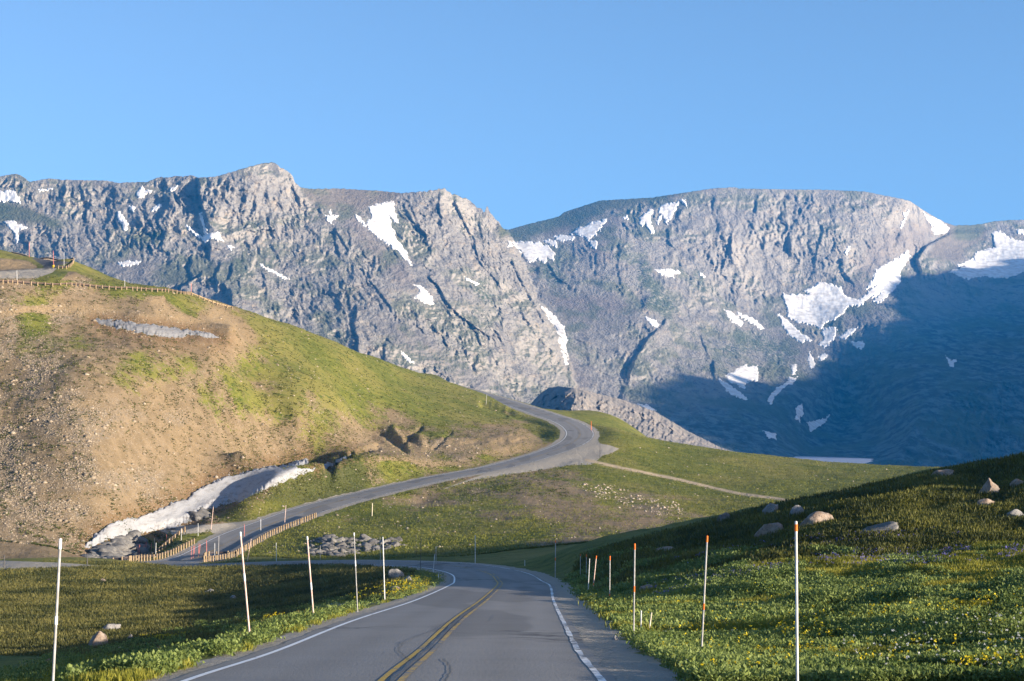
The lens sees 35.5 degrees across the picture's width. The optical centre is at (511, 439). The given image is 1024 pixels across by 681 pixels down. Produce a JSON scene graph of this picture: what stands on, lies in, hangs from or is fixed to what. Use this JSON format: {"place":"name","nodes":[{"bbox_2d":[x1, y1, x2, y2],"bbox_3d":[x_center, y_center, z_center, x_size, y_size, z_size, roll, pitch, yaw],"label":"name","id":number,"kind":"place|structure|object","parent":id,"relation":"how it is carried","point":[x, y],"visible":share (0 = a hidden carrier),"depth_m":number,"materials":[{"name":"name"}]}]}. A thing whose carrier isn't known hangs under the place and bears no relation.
{"place":"outdoors","nodes":[
{"label":"outdoors","id":0,"kind":"place"},
{"bbox_2d":[139,386,615,680],"bbox_3d":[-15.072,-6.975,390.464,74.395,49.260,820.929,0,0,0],"label":"road","id":1,"kind":"structure","parent":0,"point":[473,622],"depth_m":45.81,"materials":[{"name":"asphalt"}]},
{"bbox_2d":[0,250,1022,680],"bbox_3d":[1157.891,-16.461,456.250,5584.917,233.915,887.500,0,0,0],"label":"ground","id":2,"kind":"structure","parent":0,"point":[620,660],"depth_m":331.19,"materials":[{"name":"plant"}]},
{"bbox_2d":[11,252,73,268],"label":"guardrail","id":3,"kind":"object","parent":2,"relation":"on","point":[62,267],"visible":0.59,"depth_m":463.90,"materials":[{"name":"metal"}]},
{"bbox_2d":[52,538,61,680],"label":"snow pole","id":4,"kind":"object","parent":2,"relation":"on","point":[56,607],"visible":1,"depth_m":23.08,"materials":[{"name":"wood"}]},
{"bbox_2d":[0,279,191,294],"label":"guardrail","id":5,"kind":"object","parent":2,"relation":"on","point":[101,286],"visible":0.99,"depth_m":378.85,"materials":[{"name":"wood"}]},
{"bbox_2d":[88,631,107,646],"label":"boulder","id":6,"kind":"object","parent":2,"relation":"on","point":[98,637],"visible":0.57,"depth_m":88.48,"materials":[{"name":"beige stone"}]},
{"bbox_2d":[102,624,120,630],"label":"boulder","id":7,"kind":"object","parent":2,"relation":"on","point":[109,626],"visible":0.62,"depth_m":104.22,"materials":[{"name":"grey stone"}]},
{"bbox_2d":[80,530,150,559],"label":"rock outcrop","id":8,"kind":"object","parent":2,"relation":"on","point":[123,545],"visible":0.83,"depth_m":253.02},
{"bbox_2d":[112,538,194,561],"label":"guardrail","id":9,"kind":"object","parent":2,"relation":"on","point":[130,557],"visible":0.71,"depth_m":236.74,"materials":[{"name":"wood"}]},
{"bbox_2d":[95,318,218,338],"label":"snow bank","id":10,"kind":"structure","parent":2,"relation":"on","point":[162,331],"depth_m":357.29,"materials":[{"name":"snow"}]},
{"bbox_2d":[137,526,185,559],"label":"guardrail","id":11,"kind":"object","parent":2,"relation":"on","point":[168,541],"visible":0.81,"depth_m":253.25,"materials":[{"name":"wood"}]},
{"bbox_2d":[188,507,210,520],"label":"rock outcrop","id":12,"kind":"object","parent":2,"relation":"on","point":[201,513],"visible":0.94,"depth_m":287.48,"materials":[{"name":"stone"}]},
{"bbox_2d":[0,559,420,655],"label":"meadow grass","id":13,"kind":"structure","parent":2,"relation":"on","point":[18,638],"depth_m":134.88,"materials":[{"name":"plant"}]},
{"bbox_2d":[139,612,284,638],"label":"yellow flowers","id":14,"kind":"object","parent":2,"relation":"on","point":[213,627],"visible":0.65,"depth_m":87.96,"materials":[{"name":"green plant"}]},
{"bbox_2d":[192,292,232,309],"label":"guardrail","id":15,"kind":"object","parent":2,"relation":"on","point":[217,303],"visible":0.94,"depth_m":420.12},
{"bbox_2d":[85,454,350,547],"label":"snow bank","id":16,"kind":"structure","parent":2,"relation":"on","point":[240,487],"depth_m":300.81,"materials":[{"name":"snow"}]},
{"bbox_2d":[203,551,237,561],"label":"guardrail","id":17,"kind":"object","parent":2,"relation":"on","point":[216,552],"visible":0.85,"depth_m":240.05,"materials":[{"name":"wood"}]},
{"bbox_2d":[0,565,444,680],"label":"verge plants","id":18,"kind":"object","parent":2,"relation":"on","point":[159,659],"visible":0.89,"depth_m":46.74,"materials":[{"name":"green plant"}]},
{"bbox_2d":[0,567,445,680],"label":"verge grass","id":19,"kind":"structure","parent":2,"relation":"on","point":[137,674],"depth_m":38.67,"materials":[{"name":"plant"}]},
{"bbox_2d":[0,276,479,554],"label":"hillside rubble","id":20,"kind":"object","parent":2,"relation":"on","point":[77,506],"visible":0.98,"depth_m":290.43,"materials":[{"name":"stone"}]},
{"bbox_2d":[239,532,249,631],"bbox_3d":[-7.007,4.051,42.132,0.349,3.278,0.055,0,0,0],"label":"snow pole","id":21,"kind":"object","parent":2,"relation":"on","point":[240,534],"visible":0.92,"depth_m":42.11,"materials":[{"name":"wood"}]},
{"bbox_2d":[202,512,316,561],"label":"guardrail","id":22,"kind":"object","parent":2,"relation":"on","point":[223,556],"visible":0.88,"depth_m":253.87,"materials":[{"name":"wood"}]},
{"bbox_2d":[0,275,568,553],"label":"hill tussocks","id":23,"kind":"object","parent":2,"relation":"on","point":[133,516],"visible":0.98,"depth_m":337.52,"materials":[{"name":"green plant"}]},
{"bbox_2d":[306,536,313,612],"bbox_3d":[-6.858,4.914,54.572,0.317,3.262,0.058,0,0,0],"label":"snow pole","id":24,"kind":"object","parent":2,"relation":"on","point":[310,574],"visible":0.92,"depth_m":54.55,"materials":[{"name":"wood"}]},
{"bbox_2d":[353,533,357,611],"bbox_3d":[-6.323,5.532,64.826,0.209,3.575,0.049,0,0,0],"label":"snow pole","id":25,"kind":"object","parent":2,"relation":"on","point":[355,571],"visible":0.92,"depth_m":64.81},
{"bbox_2d":[305,534,406,556],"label":"rock outcrop","id":26,"kind":"object","parent":2,"relation":"on","point":[329,542],"visible":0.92,"depth_m":244.01,"materials":[{"name":"stone"}]},
{"bbox_2d":[256,327,497,435],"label":"hilltop stones","id":27,"kind":"object","parent":2,"relation":"on","point":[340,400],"visible":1,"depth_m":402.04,"materials":[{"name":"stone"}]},
{"bbox_2d":[382,537,384,599],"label":"snow pole","id":28,"kind":"object","parent":2,"relation":"on","point":[383,567],"visible":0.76,"depth_m":80.15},
{"bbox_2d":[348,574,441,598],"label":"yellow flowers","id":29,"kind":"object","parent":2,"relation":"on","point":[413,585],"visible":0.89,"depth_m":107.76,"materials":[{"name":"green plant"}]},
{"bbox_2d":[388,569,403,577],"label":"boulder","id":30,"kind":"object","parent":2,"relation":"on","point":[392,573],"visible":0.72,"depth_m":128.85,"materials":[{"name":"grey stone"}]},
{"bbox_2d":[555,540,555,577],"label":"snow pole","id":31,"kind":"object","parent":2,"relation":"on","point":[555,558],"visible":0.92,"depth_m":138.47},
{"bbox_2d":[223,423,939,559],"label":"slope tufts","id":32,"kind":"object","parent":2,"relation":"on","point":[480,551],"visible":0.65,"depth_m":299.49,"materials":[{"name":"plant"}]},
{"bbox_2d":[257,447,919,550],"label":"meadow stones","id":33,"kind":"object","parent":2,"relation":"on","point":[511,497],"visible":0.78,"depth_m":310.60,"materials":[{"name":"stone"}]},
{"bbox_2d":[609,556,610,595],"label":"snow pole","id":34,"kind":"object","parent":2,"relation":"on","point":[609,574],"visible":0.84,"depth_m":87.66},
{"bbox_2d":[530,386,729,450],"bbox_3d":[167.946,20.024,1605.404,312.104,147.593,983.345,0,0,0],"label":"rock ridge","id":35,"kind":"object","parent":2,"relation":"on","point":[646,422],"visible":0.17,"depth_m":1581.39,"materials":[{"name":"stone"}]},
{"bbox_2d":[580,483,682,514],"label":"meadow rubble","id":36,"kind":"object","parent":2,"relation":"on","point":[608,487],"visible":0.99,"depth_m":317.15,"materials":[{"name":"stone"}]},
{"bbox_2d":[633,543,635,630],"bbox_3d":[3.354,4.335,43.930,0.080,2.991,0.045,0,0,0],"label":"snow pole","id":37,"kind":"object","parent":2,"relation":"on","point":[634,590],"visible":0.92,"depth_m":43.91,"materials":[{"name":"wood"}]},
{"bbox_2d":[640,584,651,590],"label":"boulder","id":38,"kind":"object","parent":2,"relation":"on","point":[643,587],"visible":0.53,"depth_m":87.50,"materials":[{"name":"beige stone"}]},
{"bbox_2d":[656,546,671,550],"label":"boulder","id":39,"kind":"object","parent":2,"relation":"on","point":[668,547],"visible":0.33,"depth_m":118.74,"materials":[{"name":"beige stone"}]},
{"bbox_2d":[701,536,707,646],"bbox_3d":[4.423,3.793,36.875,0.199,3.182,0.045,0,0,0],"label":"snow pole","id":40,"kind":"object","parent":2,"relation":"on","point":[704,591],"visible":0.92,"depth_m":36.86,"materials":[{"name":"wood"}]},
{"bbox_2d":[558,544,862,596],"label":"shrubs","id":41,"kind":"object","parent":2,"relation":"on","point":[698,563],"visible":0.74,"depth_m":98.48,"materials":[{"name":"green plant"}]},
{"bbox_2d":[717,512,729,521],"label":"boulder","id":42,"kind":"object","parent":2,"relation":"on","point":[723,516],"visible":0.6,"depth_m":135.03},
{"bbox_2d":[754,522,783,536],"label":"boulder","id":43,"kind":"object","parent":2,"relation":"on","point":[766,528],"visible":0.48,"depth_m":111.40,"materials":[{"name":"beige stone"}]},
{"bbox_2d":[762,503,777,513],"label":"boulder","id":44,"kind":"object","parent":2,"relation":"on","point":[770,507],"visible":0.62,"depth_m":132.23,"materials":[{"name":"grey stone"}]},
{"bbox_2d":[562,449,1023,589],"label":"slope grass","id":45,"kind":"structure","parent":2,"relation":"on","point":[905,509],"depth_m":109.61,"materials":[{"name":"plant"}]},
{"bbox_2d":[794,521,798,680],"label":"snow pole","id":46,"kind":"object","parent":2,"relation":"on","point":[796,594],"visible":1,"depth_m":23.05,"materials":[{"name":"plastic"}]},
{"bbox_2d":[789,505,803,516],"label":"boulder","id":47,"kind":"object","parent":2,"relation":"on","point":[795,508],"visible":0.55,"depth_m":115.94,"materials":[{"name":"grey stone"}]},
{"bbox_2d":[575,539,1023,630],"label":"slope grass","id":48,"kind":"structure","parent":2,"relation":"on","point":[975,563],"depth_m":74.15,"materials":[{"name":"plant"}]},
{"bbox_2d":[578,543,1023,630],"bbox_3d":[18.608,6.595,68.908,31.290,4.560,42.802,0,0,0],"label":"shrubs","id":49,"kind":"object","parent":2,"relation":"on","point":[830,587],"visible":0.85,"depth_m":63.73,"materials":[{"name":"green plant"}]},
{"bbox_2d":[595,566,1020,626],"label":"yellow flowers","id":50,"kind":"object","parent":2,"relation":"on","point":[845,599],"visible":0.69,"depth_m":51.80,"materials":[{"name":"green plant"}]},
{"bbox_2d":[675,528,957,562],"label":"purple flowers","id":51,"kind":"object","parent":2,"relation":"on","point":[825,539],"visible":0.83,"depth_m":97.95,"materials":[{"name":"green plant"}]},
{"bbox_2d":[801,511,832,526],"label":"boulder","id":52,"kind":"object","parent":2,"relation":"on","point":[815,517],"visible":0.47,"depth_m":107.82,"materials":[{"name":"beige stone"}]},
{"bbox_2d":[615,595,1023,680],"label":"shrubs","id":53,"kind":"object","parent":2,"relation":"on","point":[830,666],"visible":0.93,"depth_m":35.62,"materials":[{"name":"green plant"}]},
{"bbox_2d":[637,538,1018,670],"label":"white flowers","id":54,"kind":"object","parent":2,"relation":"on","point":[838,612],"visible":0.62,"depth_m":44.89,"materials":[{"name":"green plant"}]},
{"bbox_2d":[650,543,1022,593],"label":"purple flowers","id":55,"kind":"object","parent":2,"relation":"on","point":[866,560],"visible":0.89,"depth_m":86.28,"materials":[{"name":"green plant"}]},
{"bbox_2d":[658,590,1023,669],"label":"yellow flowers","id":56,"kind":"object","parent":2,"relation":"on","point":[949,662],"visible":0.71,"depth_m":35.56,"materials":[{"name":"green plant"}]},
{"bbox_2d":[862,521,899,532],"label":"boulder","id":57,"kind":"object","parent":2,"relation":"on","point":[893,526],"visible":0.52,"depth_m":98.37,"materials":[{"name":"stone"}]},
{"bbox_2d":[843,612,1021,664],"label":"white flowers","id":58,"kind":"object","parent":2,"relation":"on","point":[954,651],"visible":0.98,"depth_m":31.78,"materials":[{"name":"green plant"}]},
{"bbox_2d":[932,469,953,476],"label":"boulder","id":59,"kind":"object","parent":2,"relation":"on","point":[946,471],"visible":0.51,"depth_m":126.50,"materials":[{"name":"beige stone"}]},
{"bbox_2d":[977,498,994,505],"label":"boulder","id":60,"kind":"object","parent":2,"relation":"on","point":[987,501],"visible":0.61,"depth_m":104.36,"materials":[{"name":"beige stone"}]},
{"bbox_2d":[980,478,999,492],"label":"boulder","id":61,"kind":"object","parent":2,"relation":"on","point":[989,485],"visible":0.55,"depth_m":112.07,"materials":[{"name":"beige stone"}]},
{"bbox_2d":[1007,509,1023,516],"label":"boulder","id":62,"kind":"object","parent":2,"relation":"on","point":[1015,512],"visible":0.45,"depth_m":98.68,"materials":[{"name":"grey stone"}]},
{"bbox_2d":[1009,479,1022,487],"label":"boulder","id":63,"kind":"object","parent":2,"relation":"on","point":[1016,481],"visible":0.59,"depth_m":113.70,"materials":[{"name":"beige stone"}]},
{"bbox_2d":[0,162,1023,466],"bbox_3d":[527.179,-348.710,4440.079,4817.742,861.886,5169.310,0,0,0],"label":"mountains","id":64,"kind":"structure","parent":0,"point":[896,390],"depth_m":3240.37,"materials":[{"name":"stone"}]},
{"bbox_2d":[0,189,20,203],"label":"snowfield","id":65,"kind":"structure","parent":64,"relation":"on","point":[8,195],"depth_m":3077.42,"materials":[{"name":"snow"}]},
{"bbox_2d":[4,220,27,243],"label":"snowfield","id":66,"kind":"structure","parent":64,"relation":"on","point":[14,227],"depth_m":2983.02,"materials":[{"name":"snow"}]},
{"bbox_2d":[38,188,52,191],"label":"snowfield","id":67,"kind":"structure","parent":64,"relation":"on","point":[40,190],"depth_m":3103.57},
{"bbox_2d":[117,211,128,230],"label":"snowfield","id":68,"kind":"structure","parent":64,"relation":"on","point":[122,220],"depth_m":2991.00,"materials":[{"name":"snow"}]},
{"bbox_2d":[118,260,140,266],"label":"snowfield","id":69,"kind":"structure","parent":64,"relation":"on","point":[128,263],"depth_m":2818.33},
{"bbox_2d":[136,185,151,198],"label":"snowfield","id":70,"kind":"structure","parent":64,"relation":"on","point":[141,192],"depth_m":3059.78,"materials":[{"name":"snow"}]},
{"bbox_2d":[151,204,161,211],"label":"snowfield","id":71,"kind":"structure","parent":64,"relation":"on","point":[156,207],"depth_m":3017.53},
{"bbox_2d":[185,212,223,242],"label":"snowfield","id":72,"kind":"structure","parent":64,"relation":"on","point":[206,237],"depth_m":2920.03,"materials":[{"name":"snow"}]},
{"bbox_2d":[260,263,289,279],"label":"snowfield","id":73,"kind":"structure","parent":64,"relation":"on","point":[273,271],"depth_m":2835.17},
{"bbox_2d":[324,209,338,224],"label":"snowfield","id":74,"kind":"structure","parent":64,"relation":"on","point":[330,218],"depth_m":3071.57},
{"bbox_2d":[355,214,366,226],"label":"snowfield","id":75,"kind":"structure","parent":64,"relation":"on","point":[357,217],"depth_m":3101.20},
{"bbox_2d":[366,201,411,265],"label":"snowfield","id":76,"kind":"structure","parent":64,"relation":"on","point":[378,223],"depth_m":3105.19,"materials":[{"name":"snow"}]},
{"bbox_2d":[401,351,413,362],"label":"snowfield","id":77,"kind":"structure","parent":64,"relation":"on","point":[408,359],"depth_m":2542.65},
{"bbox_2d":[414,284,433,304],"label":"snowfield","id":78,"kind":"structure","parent":64,"relation":"on","point":[423,296],"depth_m":2838.00,"materials":[{"name":"snow"}]},
{"bbox_2d":[464,276,479,285],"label":"snowfield","id":79,"kind":"structure","parent":64,"relation":"on","point":[470,280],"depth_m":3033.10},
{"bbox_2d":[508,240,554,263],"bbox_3d":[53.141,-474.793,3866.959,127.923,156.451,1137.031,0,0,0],"label":"snowfield","id":80,"kind":"structure","parent":64,"relation":"on","point":[531,251],"depth_m":4309.27,"materials":[{"name":"snow"}]},
{"bbox_2d":[543,239,556,247],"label":"snowfield","id":81,"kind":"structure","parent":64,"relation":"on","point":[551,242],"depth_m":4392.78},
{"bbox_2d":[541,306,568,364],"bbox_3d":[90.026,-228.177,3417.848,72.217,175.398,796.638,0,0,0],"label":"snowfield","id":82,"kind":"structure","parent":64,"relation":"on","point":[559,327],"depth_m":3601.04,"materials":[{"name":"snow"}]},
{"bbox_2d":[553,235,574,241],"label":"snowfield","id":83,"kind":"structure","parent":64,"relation":"on","point":[560,238],"depth_m":4428.31,"materials":[{"name":"snow"}]},
{"bbox_2d":[571,219,606,248],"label":"snowfield","id":84,"kind":"structure","parent":64,"relation":"on","point":[590,230],"depth_m":4468.83,"materials":[{"name":"snow"}]},
{"bbox_2d":[637,403,654,410],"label":"snowfield","id":85,"kind":"structure","parent":64,"relation":"on","point":[647,406],"depth_m":3075.89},
{"bbox_2d":[639,209,654,233],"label":"snowfield","id":86,"kind":"structure","parent":64,"relation":"on","point":[644,218],"depth_m":4533.82,"materials":[{"name":"snow"}]},
{"bbox_2d":[645,316,658,327],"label":"snowfield","id":87,"kind":"structure","parent":64,"relation":"on","point":[653,322],"depth_m":3769.94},
{"bbox_2d":[655,201,678,224],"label":"snowfield","id":88,"kind":"structure","parent":64,"relation":"on","point":[666,211],"depth_m":4594.64,"materials":[{"name":"snow"}]},
{"bbox_2d":[654,268,680,277],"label":"snowfield","id":89,"kind":"structure","parent":64,"relation":"on","point":[668,272],"depth_m":4229.16,"materials":[{"name":"snow"}]},
{"bbox_2d":[718,378,746,399],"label":"snowfield","id":90,"kind":"structure","parent":64,"relation":"on","point":[733,391],"depth_m":3343.75,"materials":[{"name":"snow"}]},
{"bbox_2d":[724,309,742,326],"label":"snowfield","id":91,"kind":"structure","parent":64,"relation":"on","point":[733,317],"depth_m":4150.29,"materials":[{"name":"snow"}]},
{"bbox_2d":[725,364,758,388],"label":"snowfield","id":92,"kind":"structure","parent":64,"relation":"on","point":[741,376],"depth_m":3535.13,"materials":[{"name":"snow"}]},
{"bbox_2d":[737,311,763,329],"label":"snowfield","id":93,"kind":"structure","parent":64,"relation":"on","point":[751,320],"depth_m":4192.99,"materials":[{"name":"snow"}]},
{"bbox_2d":[763,430,776,439],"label":"snowfield","id":94,"kind":"structure","parent":64,"relation":"on","point":[770,435],"depth_m":2877.41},
{"bbox_2d":[768,376,797,404],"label":"snowfield","id":95,"kind":"structure","parent":64,"relation":"on","point":[779,389],"depth_m":3469.24,"materials":[{"name":"snow"}]},
{"bbox_2d":[791,364,796,374],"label":"snowfield","id":96,"kind":"structure","parent":64,"relation":"on","point":[793,368],"depth_m":3747.68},
{"bbox_2d":[777,313,811,342],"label":"snowfield","id":97,"kind":"structure","parent":64,"relation":"on","point":[791,330],"depth_m":4184.89,"materials":[{"name":"snow"}]},
{"bbox_2d":[795,404,803,422],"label":"snowfield","id":98,"kind":"structure","parent":64,"relation":"on","point":[799,410],"depth_m":3310.71,"materials":[{"name":"snow"}]},
{"bbox_2d":[807,351,815,368],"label":"snowfield","id":99,"kind":"structure","parent":64,"relation":"on","point":[811,362],"depth_m":3869.72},
{"bbox_2d":[806,414,829,431],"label":"snowfield","id":100,"kind":"structure","parent":64,"relation":"on","point":[812,425],"depth_m":3343.10,"materials":[{"name":"snow"}]},
{"bbox_2d":[817,352,827,360],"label":"snowfield","id":101,"kind":"structure","parent":64,"relation":"on","point":[822,356],"depth_m":3939.67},
{"bbox_2d":[819,326,836,348],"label":"snowfield","id":102,"kind":"structure","parent":64,"relation":"on","point":[829,333],"depth_m":4148.86,"materials":[{"name":"snow"}]},
{"bbox_2d":[782,250,910,328],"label":"snowfield","id":103,"kind":"structure","parent":64,"relation":"on","point":[819,305],"depth_m":4419.72,"materials":[{"name":"snow"}]},
{"bbox_2d":[839,326,857,339],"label":"snowfield","id":104,"kind":"structure","parent":64,"relation":"on","point":[847,333],"depth_m":4147.02,"materials":[{"name":"snow"}]},
{"bbox_2d":[851,340,864,349],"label":"snowfield","id":105,"kind":"structure","parent":64,"relation":"on","point":[860,344],"depth_m":4034.57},
{"bbox_2d":[899,210,909,228],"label":"snowfield","id":106,"kind":"structure","parent":64,"relation":"on","point":[905,214],"depth_m":4839.12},
{"bbox_2d":[923,211,949,234],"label":"snowfield","id":107,"kind":"structure","parent":64,"relation":"on","point":[939,227],"depth_m":4985.10,"materials":[{"name":"snow"}]},
{"bbox_2d":[945,355,956,366],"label":"snowfield","id":108,"kind":"structure","parent":64,"relation":"on","point":[951,362],"depth_m":3544.44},
{"bbox_2d":[948,230,1023,279],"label":"snowfield","id":109,"kind":"structure","parent":64,"relation":"on","point":[1003,257],"depth_m":4916.83,"materials":[{"name":"snow"}]},
{"bbox_2d":[1016,229,1023,234],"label":"snowfield","id":110,"kind":"structure","parent":64,"relation":"on","point":[1020,231],"depth_m":5185.45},
{"bbox_2d":[0,0,1023,229],"label":"sky","id":111,"kind":"structure","parent":0,"point":[524,111],"materials":[{"name":"blue"}]},
{"bbox_2d":[794,456,871,462],"bbox_3d":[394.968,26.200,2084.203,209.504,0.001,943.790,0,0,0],"label":"lake","id":112,"kind":"structure","parent":0,"point":[846,460],"depth_m":2138.84,"materials":[{"name":"blue liquid"}]}
]}

